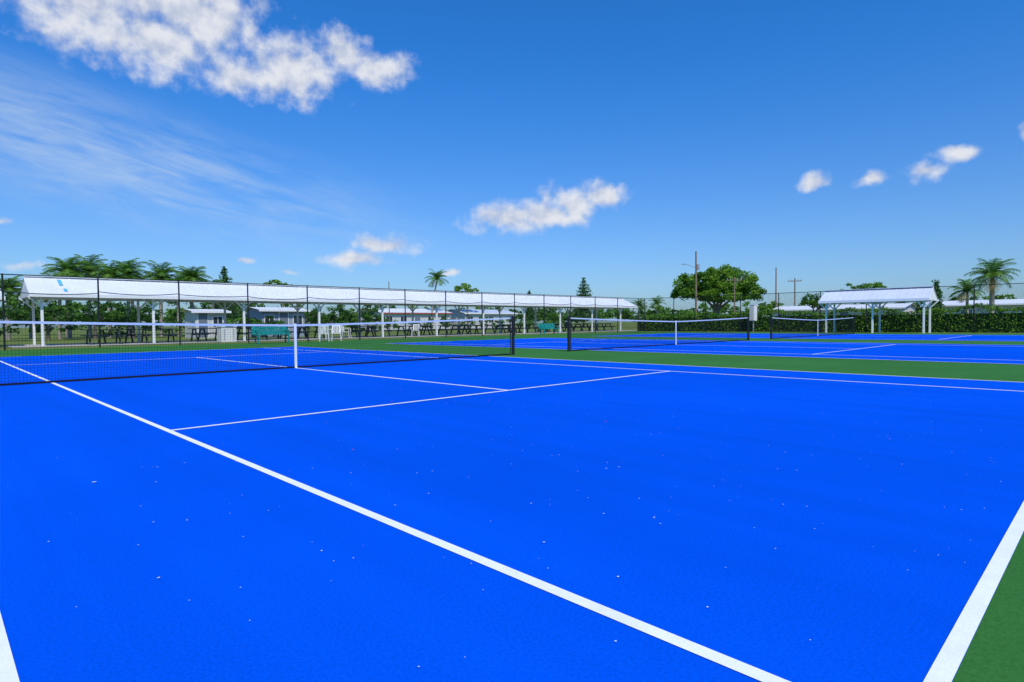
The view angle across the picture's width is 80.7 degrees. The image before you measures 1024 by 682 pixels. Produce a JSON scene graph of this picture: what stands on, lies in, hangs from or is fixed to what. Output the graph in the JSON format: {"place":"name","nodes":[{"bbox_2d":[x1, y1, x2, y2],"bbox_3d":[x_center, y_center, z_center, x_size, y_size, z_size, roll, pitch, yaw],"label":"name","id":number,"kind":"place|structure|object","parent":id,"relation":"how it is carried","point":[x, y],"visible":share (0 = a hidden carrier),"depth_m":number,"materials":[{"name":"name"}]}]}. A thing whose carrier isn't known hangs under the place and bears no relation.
{"place":"outdoors","nodes":[
{"label":"outdoors","id":0,"kind":"place"},
{"bbox_2d":[361,313,449,329],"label":"walls","id":1,"kind":"structure","parent":0,"point":[397,317],"depth_m":86.74,"materials":[{"name":"paint"}]},
{"bbox_2d":[363,308,452,313],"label":"roof","id":2,"kind":"structure","parent":1,"relation":"on","point":[398,311],"depth_m":87.59,"materials":[{"name":"white metal"}]},
{"bbox_2d":[386,316,446,328],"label":"windows and doors","id":3,"kind":"structure","parent":1,"relation":"attached to","point":[415,318],"depth_m":87.30,"materials":[{"name":"white paint"}]},
{"bbox_2d":[450,313,512,328],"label":"walls","id":4,"kind":"structure","parent":0,"point":[463,316],"depth_m":96.02,"materials":[{"name":"paint"}]},
{"bbox_2d":[447,309,517,313],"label":"roof","id":5,"kind":"structure","parent":4,"relation":"on","point":[478,311],"depth_m":97.47,"materials":[{"name":"grey metal"}]},
{"bbox_2d":[469,316,511,323],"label":"windows and doors","id":6,"kind":"structure","parent":4,"relation":"attached to","point":[471,317],"depth_m":97.33,"materials":[{"name":"white paint"}]},
{"bbox_2d":[0,322,1012,350],"bbox_3d":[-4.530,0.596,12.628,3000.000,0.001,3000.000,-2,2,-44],"label":"grass ground","id":7,"kind":"structure","parent":0,"point":[22,335],"depth_m":50.47,"materials":[{"name":"green plant"}]},
{"bbox_2d":[0,294,26,319],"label":"shade tree","id":8,"kind":"object","parent":7,"relation":"on","point":[10,311],"visible":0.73,"depth_m":40.28,"materials":[{"name":"green plant"}]},
{"bbox_2d":[0,275,29,339],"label":"palm tree","id":9,"kind":"object","parent":7,"relation":"on","point":[10,285],"visible":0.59,"depth_m":46.16,"materials":[{"name":"green plant"}]},
{"bbox_2d":[14,282,50,338],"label":"palm tree","id":10,"kind":"object","parent":7,"relation":"on","point":[30,333],"visible":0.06,"depth_m":48.71,"materials":[{"name":"green plant"}]},
{"bbox_2d":[8,301,78,339],"bbox_3d":[-32.738,-1.407,42.656,4.690,2.854,2.748,-2,2,-44],"label":"shade tree","id":11,"kind":"object","parent":7,"relation":"on","point":[47,313],"visible":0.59,"depth_m":42.15,"materials":[{"name":"green plant"}]},
{"bbox_2d":[41,273,76,338],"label":"palm tree","id":12,"kind":"object","parent":7,"relation":"on","point":[58,331],"visible":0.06,"depth_m":46.02,"materials":[{"name":"green plant"}]},
{"bbox_2d":[49,271,83,337],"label":"palm tree","id":13,"kind":"object","parent":7,"relation":"on","point":[51,273],"visible":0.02,"depth_m":52.80,"materials":[{"name":"green plant"}]},
{"bbox_2d":[42,256,96,338],"bbox_3d":[-35.238,-3.482,47.919,3.664,6.594,3.285,-2,2,-44],"label":"palm tree","id":14,"kind":"object","parent":7,"relation":"on","point":[68,267],"visible":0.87,"depth_m":47.61,"materials":[{"name":"green plant"}]},
{"bbox_2d":[67,254,109,337],"bbox_3d":[-35.765,-3.826,50.821,3.717,7.116,3.543,-2,2,-44],"label":"palm tree","id":15,"kind":"object","parent":7,"relation":"on","point":[91,262],"visible":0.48,"depth_m":50.65,"materials":[{"name":"green plant"}]},
{"bbox_2d":[54,301,129,339],"bbox_3d":[-30.256,-1.510,43.594,4.766,2.957,2.677,-2,2,-44],"label":"shade tree","id":16,"kind":"object","parent":7,"relation":"on","point":[83,315],"visible":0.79,"depth_m":43.36,"materials":[{"name":"green plant"}]},
{"bbox_2d":[89,261,128,337],"bbox_3d":[-32.793,-3.406,49.151,3.130,6.322,3.460,-2,2,-44],"label":"palm tree","id":17,"kind":"object","parent":7,"relation":"on","point":[109,271],"visible":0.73,"depth_m":48.89,"materials":[{"name":"green plant"}]},
{"bbox_2d":[111,258,152,336],"bbox_3d":[-33.072,-3.780,51.893,3.315,6.909,3.299,0,2,16],"label":"palm tree","id":18,"kind":"object","parent":7,"relation":"on","point":[131,269],"visible":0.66,"depth_m":51.76,"materials":[{"name":"green plant"}]},
{"bbox_2d":[117,272,148,328],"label":"palm tree","id":19,"kind":"object","parent":7,"relation":"on","point":[133,301],"visible":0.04,"depth_m":55.51,"materials":[{"name":"green plant"}]},
{"bbox_2d":[101,301,164,338],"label":"shade tree","id":20,"kind":"object","parent":7,"relation":"on","point":[125,319],"visible":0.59,"depth_m":46.06,"materials":[{"name":"green plant"}]},
{"bbox_2d":[142,260,179,336],"bbox_3d":[-31.089,-3.808,53.539,3.488,6.829,3.668,-2,2,-44],"label":"palm tree","id":21,"kind":"object","parent":7,"relation":"on","point":[160,274],"visible":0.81,"depth_m":53.35,"materials":[{"name":"green plant"}]},
{"bbox_2d":[165,274,191,336],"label":"palm tree","id":22,"kind":"object","parent":7,"relation":"on","point":[181,277],"visible":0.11,"depth_m":52.64,"materials":[{"name":"green plant"}]},
{"bbox_2d":[168,266,212,308],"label":"palm tree","id":23,"kind":"object","parent":7,"relation":"on","point":[192,273],"visible":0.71,"depth_m":54.07,"materials":[{"name":"green plant"}]},
{"bbox_2d":[180,309,230,337],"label":"utility shed","id":24,"kind":"structure","parent":7,"relation":"on","point":[212,314],"depth_m":45.25,"materials":[{"name":"paint"}]},
{"bbox_2d":[197,313,222,337],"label":"windows and doors","id":25,"kind":"structure","parent":24,"relation":"in","point":[218,320],"depth_m":44.96,"materials":[{"name":"white paint"}]},
{"bbox_2d":[197,278,223,308],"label":"palm tree","id":26,"kind":"object","parent":7,"relation":"on","point":[212,304],"visible":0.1,"depth_m":55.59,"materials":[{"name":"green plant"}]},
{"bbox_2d":[210,266,241,322],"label":"norfolk pine tree","id":27,"kind":"object","parent":7,"relation":"on","point":[225,278],"visible":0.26,"depth_m":68.58,"materials":[{"name":"green plant"}]},
{"bbox_2d":[216,326,236,341],"bbox_3d":[-15.929,-0.418,33.637,0.880,0.950,0.800,-2,2,-44],"label":"storage bin","id":28,"kind":"object","parent":7,"relation":"on","point":[232,338],"visible":0.67,"depth_m":33.41,"materials":[{"name":"white plastic"}]},
{"bbox_2d":[220,315,284,337],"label":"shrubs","id":29,"kind":"object","parent":7,"relation":"on","point":[254,320],"visible":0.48,"depth_m":44.45,"materials":[{"name":"green plant"}]},
{"bbox_2d":[241,307,310,336],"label":"utility shed","id":30,"kind":"structure","parent":7,"relation":"on","point":[273,313],"depth_m":47.17,"materials":[{"name":"white metal"}]},
{"bbox_2d":[264,312,302,336],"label":"windows and doors","id":31,"kind":"structure","parent":30,"relation":"in","point":[282,316],"depth_m":47.19,"materials":[{"name":"white paint"}]},
{"bbox_2d":[261,279,296,306],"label":"shade tree","id":32,"kind":"object","parent":7,"relation":"on","point":[276,281],"visible":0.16,"depth_m":72.47,"materials":[{"name":"green plant"}]},
{"bbox_2d":[0,315,564,336],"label":"garden shrubs","id":33,"kind":"object","parent":7,"relation":"on","point":[38,329],"visible":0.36,"depth_m":51.52,"materials":[{"name":"green plant"}]},
{"bbox_2d":[304,308,326,322],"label":"shade tree","id":34,"kind":"object","parent":7,"relation":"on","point":[315,315],"visible":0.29,"depth_m":56.29,"materials":[{"name":"green plant"}]},
{"bbox_2d":[2,330,636,347],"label":"concrete walkway","id":35,"kind":"structure","parent":7,"relation":"on","point":[124,343],"depth_m":36.97,"materials":[{"name":"grey concrete"}]},
{"bbox_2d":[81,329,125,344],"bbox_3d":[-21.330,-0.216,31.437,1.800,0.781,1.660,-2,2,-42],"label":"picnic table","id":36,"kind":"object","parent":35,"relation":"on","point":[116,335],"visible":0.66,"depth_m":31.34,"materials":[{"name":"grey paint"}]},
{"bbox_2d":[98,329,135,342],"bbox_3d":[-21.948,-0.268,33.351,1.660,0.781,1.800,1,2,42],"label":"picnic table","id":37,"kind":"object","parent":35,"relation":"on","point":[127,334],"visible":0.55,"depth_m":33.48,"materials":[{"name":"grey paint"}]},
{"bbox_2d":[135,329,178,342],"bbox_3d":[-19.580,-0.288,33.293,1.800,0.781,1.660,-2,2,-44],"label":"picnic table","id":38,"kind":"object","parent":35,"relation":"on","point":[146,334],"visible":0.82,"depth_m":33.02,"materials":[{"name":"grey paint"}]},
{"bbox_2d":[185,328,216,341],"bbox_3d":[-17.830,-0.360,35.150,1.800,0.781,1.660,-2,2,-43],"label":"picnic table","id":39,"kind":"object","parent":35,"relation":"on","point":[196,333],"visible":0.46,"depth_m":34.67,"materials":[{"name":"grey paint"}]},
{"bbox_2d":[198,329,207,340],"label":"picnic table","id":40,"kind":"object","parent":35,"relation":"on","point":[202,334],"visible":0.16,"depth_m":36.52,"materials":[{"name":"grey paint"}]},
{"bbox_2d":[236,328,267,340],"bbox_3d":[-15.870,-0.428,36.792,1.660,0.781,1.800,1,2,41],"label":"picnic table","id":41,"kind":"object","parent":35,"relation":"on","point":[239,332],"visible":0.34,"depth_m":36.63,"materials":[{"name":"grey paint"}]},
{"bbox_2d":[278,327,306,338],"bbox_3d":[-14.121,-0.500,38.648,1.800,0.781,1.660,-2,2,-44],"label":"picnic table","id":42,"kind":"object","parent":35,"relation":"on","point":[304,332],"visible":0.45,"depth_m":38.83,"materials":[{"name":"grey paint"}]},
{"bbox_2d":[310,327,343,337],"bbox_3d":[-12.371,-0.573,40.504,1.660,0.781,1.800,1,2,41],"label":"picnic table","id":43,"kind":"object","parent":35,"relation":"on","point":[326,331],"visible":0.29,"depth_m":40.23,"materials":[{"name":"grey paint"}]},
{"bbox_2d":[19,276,637,345],"bbox_3d":[-6.098,-2.197,47.470,50.545,3.470,4.060,-2,2,-44],"label":"picnic shelter","id":44,"kind":"object","parent":35,"relation":"on","point":[268,292],"visible":0.78,"depth_m":37.61,"materials":[{"name":"white metal"}]},
{"bbox_2d":[347,326,373,336],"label":"picnic table","id":45,"kind":"object","parent":35,"relation":"on","point":[356,332],"visible":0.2,"depth_m":43.94,"materials":[{"name":"grey paint"}]},
{"bbox_2d":[349,326,380,336],"bbox_3d":[-10.411,-0.640,42.147,1.660,0.781,1.800,1,2,45],"label":"picnic table","id":46,"kind":"object","parent":35,"relation":"on","point":[367,331],"visible":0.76,"depth_m":42.06,"materials":[{"name":"grey paint"}]},
{"bbox_2d":[381,326,406,336],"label":"picnic table","id":47,"kind":"object","parent":35,"relation":"on","point":[393,330],"visible":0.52,"depth_m":43.96,"materials":[{"name":"grey paint"}]},
{"bbox_2d":[411,324,419,335],"bbox_3d":[-7.069,-0.795,44.192,0.580,0.878,0.578,0,2,1],"label":"plastic chair","id":48,"kind":"object","parent":35,"relation":"on","point":[417,326],"visible":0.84,"depth_m":44.39,"materials":[{"name":"white plastic"}]},
{"bbox_2d":[406,325,430,334],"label":"picnic table","id":49,"kind":"object","parent":35,"relation":"on","point":[408,329],"visible":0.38,"depth_m":47.59,"materials":[{"name":"grey paint"}]},
{"bbox_2d":[409,325,435,335],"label":"picnic table","id":50,"kind":"object","parent":35,"relation":"on","point":[430,329],"visible":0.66,"depth_m":45.94,"materials":[{"name":"grey paint"}]},
{"bbox_2d":[438,325,462,334],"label":"picnic table","id":51,"kind":"object","parent":35,"relation":"on","point":[439,329],"visible":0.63,"depth_m":47.34,"materials":[{"name":"grey paint"}]},
{"bbox_2d":[456,325,479,333],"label":"picnic table","id":52,"kind":"object","parent":35,"relation":"on","point":[467,328],"visible":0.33,"depth_m":51.22,"materials":[{"name":"grey paint"}]},
{"bbox_2d":[461,325,487,333],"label":"picnic table","id":53,"kind":"object","parent":35,"relation":"on","point":[475,329],"visible":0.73,"depth_m":49.31,"materials":[{"name":"grey paint"}]},
{"bbox_2d":[484,325,507,333],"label":"picnic table","id":54,"kind":"object","parent":35,"relation":"on","point":[503,328],"visible":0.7,"depth_m":50.95,"materials":[{"name":"grey paint"}]},
{"bbox_2d":[507,324,529,332],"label":"picnic table","id":55,"kind":"object","parent":35,"relation":"on","point":[526,328],"visible":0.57,"depth_m":52.76,"materials":[{"name":"grey paint"}]},
{"bbox_2d":[527,324,546,332],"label":"picnic table","id":56,"kind":"object","parent":35,"relation":"on","point":[533,327],"visible":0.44,"depth_m":54.26,"materials":[{"name":"grey paint"}]},
{"bbox_2d":[580,323,600,330],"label":"picnic table","id":57,"kind":"object","parent":35,"relation":"on","point":[587,326],"visible":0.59,"depth_m":59.84,"materials":[{"name":"grey paint"}]},
{"bbox_2d":[593,323,614,330],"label":"picnic table","id":58,"kind":"object","parent":35,"relation":"on","point":[605,325],"visible":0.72,"depth_m":61.52,"materials":[{"name":"grey paint"}]},
{"bbox_2d":[0,273,643,349],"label":"chain link fence","id":59,"kind":"object","parent":7,"relation":"on","point":[178,306],"visible":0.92,"depth_m":31.39,"materials":[{"name":"black metal"}]},
{"bbox_2d":[308,305,353,328],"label":"shade tree","id":60,"kind":"object","parent":7,"relation":"on","point":[342,317],"visible":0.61,"depth_m":59.01,"materials":[{"name":"green plant"}]},
{"bbox_2d":[347,306,380,325],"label":"shade tree","id":61,"kind":"object","parent":7,"relation":"on","point":[367,314],"visible":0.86,"depth_m":61.15,"materials":[{"name":"green plant"}]},
{"bbox_2d":[425,269,447,328],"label":"palm tree","id":62,"kind":"object","parent":7,"relation":"on","point":[436,278],"visible":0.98,"depth_m":89.44,"materials":[{"name":"green plant"}]},
{"bbox_2d":[454,283,478,327],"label":"shade tree","id":63,"kind":"object","parent":7,"relation":"on","point":[459,288],"visible":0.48,"depth_m":93.54,"materials":[{"name":"green plant"}]},
{"bbox_2d":[0,294,1016,327],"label":"distant treeline","id":64,"kind":"object","parent":7,"relation":"on","point":[555,317],"visible":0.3,"depth_m":105.21,"materials":[{"name":"green plant"}]},
{"bbox_2d":[0,332,1023,681],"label":"court surround","id":65,"kind":"object","parent":7,"relation":"on","point":[994,652],"visible":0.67,"depth_m":12.54,"materials":[{"name":"green paint"}]},
{"bbox_2d":[251,326,289,343],"bbox_3d":[-11.993,-0.320,30.057,1.800,0.880,0.634,-2,2,-44],"label":"park bench","id":66,"kind":"object","parent":65,"relation":"on","point":[276,331],"visible":0.8,"depth_m":30.21,"materials":[{"name":"teal plastic"}]},
{"bbox_2d":[318,326,329,340],"bbox_3d":[-10.071,-0.410,32.359,0.580,0.878,0.578,-1,2,-13],"label":"plastic chair","id":67,"kind":"object","parent":65,"relation":"on","point":[328,331],"visible":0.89,"depth_m":32.16,"materials":[{"name":"white plastic"}]},
{"bbox_2d":[321,327,332,340],"bbox_3d":[-10.274,-0.434,33.216,0.578,0.878,0.580,0,2,28],"label":"plastic chair","id":68,"kind":"object","parent":65,"relation":"on","point":[326,334],"visible":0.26,"depth_m":33.30,"materials":[{"name":"white plastic"}]},
{"bbox_2d":[331,325,341,340],"bbox_3d":[-9.690,-0.440,33.225,0.580,0.878,0.578,-1,2,-16],"label":"plastic chair","id":69,"kind":"object","parent":65,"relation":"on","point":[333,327],"visible":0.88,"depth_m":33.41,"materials":[{"name":"white plastic"}]},
{"bbox_2d":[0,347,1023,681],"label":"tennis court","id":70,"kind":"object","parent":65,"relation":"on","point":[476,519],"visible":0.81,"depth_m":2.77,"materials":[{"name":"blue paint"}]},
{"bbox_2d":[0,316,514,385],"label":"tennis net","id":71,"kind":"object","parent":70,"relation":"on","point":[295,346],"visible":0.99,"depth_m":11.86,"materials":[{"name":"black fabric"}]},
{"bbox_2d":[48,409,1009,666],"bbox_3d":[0.132,0.659,7.893,10.573,0.001,10.310,-2,2,-44],"label":"court debris","id":72,"kind":"object","parent":70,"relation":"on","point":[603,513],"visible":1,"depth_m":2.77,"materials":[{"name":"white"}]},
{"bbox_2d":[538,323,558,334],"bbox_3d":[2.792,-0.937,45.960,1.800,0.880,0.634,-2,2,-44],"label":"park bench","id":73,"kind":"object","parent":65,"relation":"on","point":[546,326],"visible":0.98,"depth_m":45.99,"materials":[{"name":"teal plastic"}]},
{"bbox_2d":[385,338,1023,363],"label":"tennis court","id":74,"kind":"object","parent":65,"relation":"on","point":[986,353],"visible":1,"depth_m":19.14,"materials":[{"name":"blue paint"}]},
{"bbox_2d":[565,316,749,350],"bbox_3d":[6.339,-0.390,23.215,12.968,1.110,0.190,-2,2,-44],"label":"tennis net","id":75,"kind":"object","parent":74,"relation":"on","point":[568,325],"visible":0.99,"depth_m":21.68,"materials":[{"name":"black fabric"}]},
{"bbox_2d":[614,333,1023,340],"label":"tennis court","id":76,"kind":"object","parent":65,"relation":"on","point":[917,337],"visible":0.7,"depth_m":32.03,"materials":[{"name":"blue paint"}]},
{"bbox_2d":[769,317,854,338],"bbox_3d":[17.264,-0.814,33.931,12.968,1.110,0.190,-2,2,-44],"label":"tennis net","id":77,"kind":"object","parent":76,"relation":"on","point":[793,321],"visible":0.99,"depth_m":33.20,"materials":[{"name":"black fabric"}]},
{"bbox_2d":[818,286,939,332],"bbox_3d":[24.818,-2.064,41.033,2.660,3.020,6.849,-2,2,-44],"label":"shade shelter","id":78,"kind":"object","parent":65,"relation":"on","point":[923,294],"visible":0.98,"depth_m":40.41,"materials":[{"name":"grey metal"}]},
{"bbox_2d":[525,289,534,322],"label":"norfolk pine tree","id":79,"kind":"object","parent":7,"relation":"on","point":[529,315],"visible":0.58,"depth_m":103.60,"materials":[{"name":"green plant"}]},
{"bbox_2d":[571,277,597,323],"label":"norfolk pine tree","id":80,"kind":"object","parent":7,"relation":"on","point":[583,292],"visible":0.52,"depth_m":113.98,"materials":[{"name":"green plant"}]},
{"bbox_2d":[631,299,648,312],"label":"palm tree","id":81,"kind":"object","parent":7,"relation":"on","point":[641,305],"visible":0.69,"depth_m":91.93,"materials":[{"name":"green plant"}]},
{"bbox_2d":[648,295,666,317],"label":"palm tree","id":82,"kind":"object","parent":7,"relation":"on","point":[658,301],"visible":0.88,"depth_m":95.53,"materials":[{"name":"green plant"}]},
{"bbox_2d":[682,251,699,316],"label":"utility pole","id":83,"kind":"object","parent":7,"relation":"on","point":[697,267],"visible":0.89,"depth_m":73.32,"materials":[{"name":"brown wood"}]},
{"bbox_2d":[670,264,766,313],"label":"banyan tree","id":84,"kind":"object","parent":7,"relation":"on","point":[712,284],"visible":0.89,"depth_m":88.95,"materials":[{"name":"green plant"}]},
{"bbox_2d":[726,277,741,316],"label":"utility pole","id":85,"kind":"object","parent":7,"relation":"on","point":[734,280],"visible":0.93,"depth_m":70.99,"materials":[{"name":"brown wood"}]},
{"bbox_2d":[749,304,757,331],"bbox_3d":[20.134,-1.909,50.243,0.620,2.280,0.460,-2,2,-44],"label":"electrical cabinet","id":86,"kind":"object","parent":7,"relation":"on","point":[754,311],"visible":0.93,"depth_m":50.05,"materials":[{"name":"grey metal"}]},
{"bbox_2d":[775,267,776,307],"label":"utility pole","id":87,"kind":"object","parent":7,"relation":"on","point":[776,286],"visible":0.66,"depth_m":84.25,"materials":[{"name":"brown wood"}]},
{"bbox_2d":[788,278,801,305],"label":"utility pole","id":88,"kind":"object","parent":7,"relation":"on","point":[794,288],"visible":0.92,"depth_m":84.39,"materials":[{"name":"brown wood"}]},
{"bbox_2d":[801,293,827,312],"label":"shade tree","id":89,"kind":"object","parent":7,"relation":"on","point":[814,302],"visible":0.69,"depth_m":66.34,"materials":[{"name":"green plant"}]},
{"bbox_2d":[636,302,1023,332],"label":"hedge","id":90,"kind":"object","parent":7,"relation":"on","point":[763,325],"visible":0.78,"depth_m":45.02,"materials":[{"name":"green plant"}]},
{"bbox_2d":[644,283,1023,332],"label":"chain link fence","id":91,"kind":"object","parent":7,"relation":"on","point":[917,320],"visible":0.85,"depth_m":43.98,"materials":[{"name":"black metal"}]},
{"bbox_2d":[773,308,915,315],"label":"walls","id":92,"kind":"structure","parent":7,"relation":"on","point":[875,313],"depth_m":73.78,"materials":[{"name":"paint"}]},
{"bbox_2d":[779,311,895,315],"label":"windows and doors","id":93,"kind":"structure","parent":92,"relation":"attached to","point":[846,313],"depth_m":74.30,"materials":[{"name":"white paint"}]},
{"bbox_2d":[774,303,918,310],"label":"roof","id":94,"kind":"structure","parent":92,"relation":"on","point":[800,308],"depth_m":75.00,"materials":[{"name":"white metal"}]},
{"bbox_2d":[840,282,887,303],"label":"shade tree","id":95,"kind":"object","parent":7,"relation":"on","point":[870,286],"visible":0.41,"depth_m":84.46,"materials":[{"name":"green plant"}]},
{"bbox_2d":[925,280,946,313],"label":"norfolk pine tree","id":96,"kind":"object","parent":7,"relation":"on","point":[937,291],"visible":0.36,"depth_m":62.54,"materials":[{"name":"green plant"}]},
{"bbox_2d":[947,279,984,312],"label":"palm tree","id":97,"kind":"object","parent":7,"relation":"on","point":[965,288],"visible":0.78,"depth_m":57.58,"materials":[{"name":"green plant"}]},
{"bbox_2d":[964,258,1020,312],"bbox_3d":[41.118,-4.070,51.715,3.926,6.123,4.071,-2,2,-44],"label":"palm tree","id":98,"kind":"object","parent":7,"relation":"on","point":[992,272],"visible":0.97,"depth_m":51.33,"materials":[{"name":"green plant"}]},
{"bbox_2d":[0,0,1023,327],"label":"sky","id":99,"kind":"structure","parent":0,"point":[543,147],"materials":[{"name":"blue"}]},
{"bbox_2d":[925,305,1023,313],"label":"walls","id":100,"kind":"structure","parent":0,"point":[952,307],"depth_m":63.23,"materials":[{"name":"paint"}]},
{"bbox_2d":[920,299,1023,306],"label":"roof","id":101,"kind":"structure","parent":100,"relation":"on","point":[1007,301],"depth_m":63.94,"materials":[{"name":"white metal"}]},
{"bbox_2d":[960,309,1023,313],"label":"windows and doors","id":102,"kind":"structure","parent":100,"relation":"attached to","point":[963,311],"depth_m":63.92,"materials":[{"name":"white paint"}]}
]}

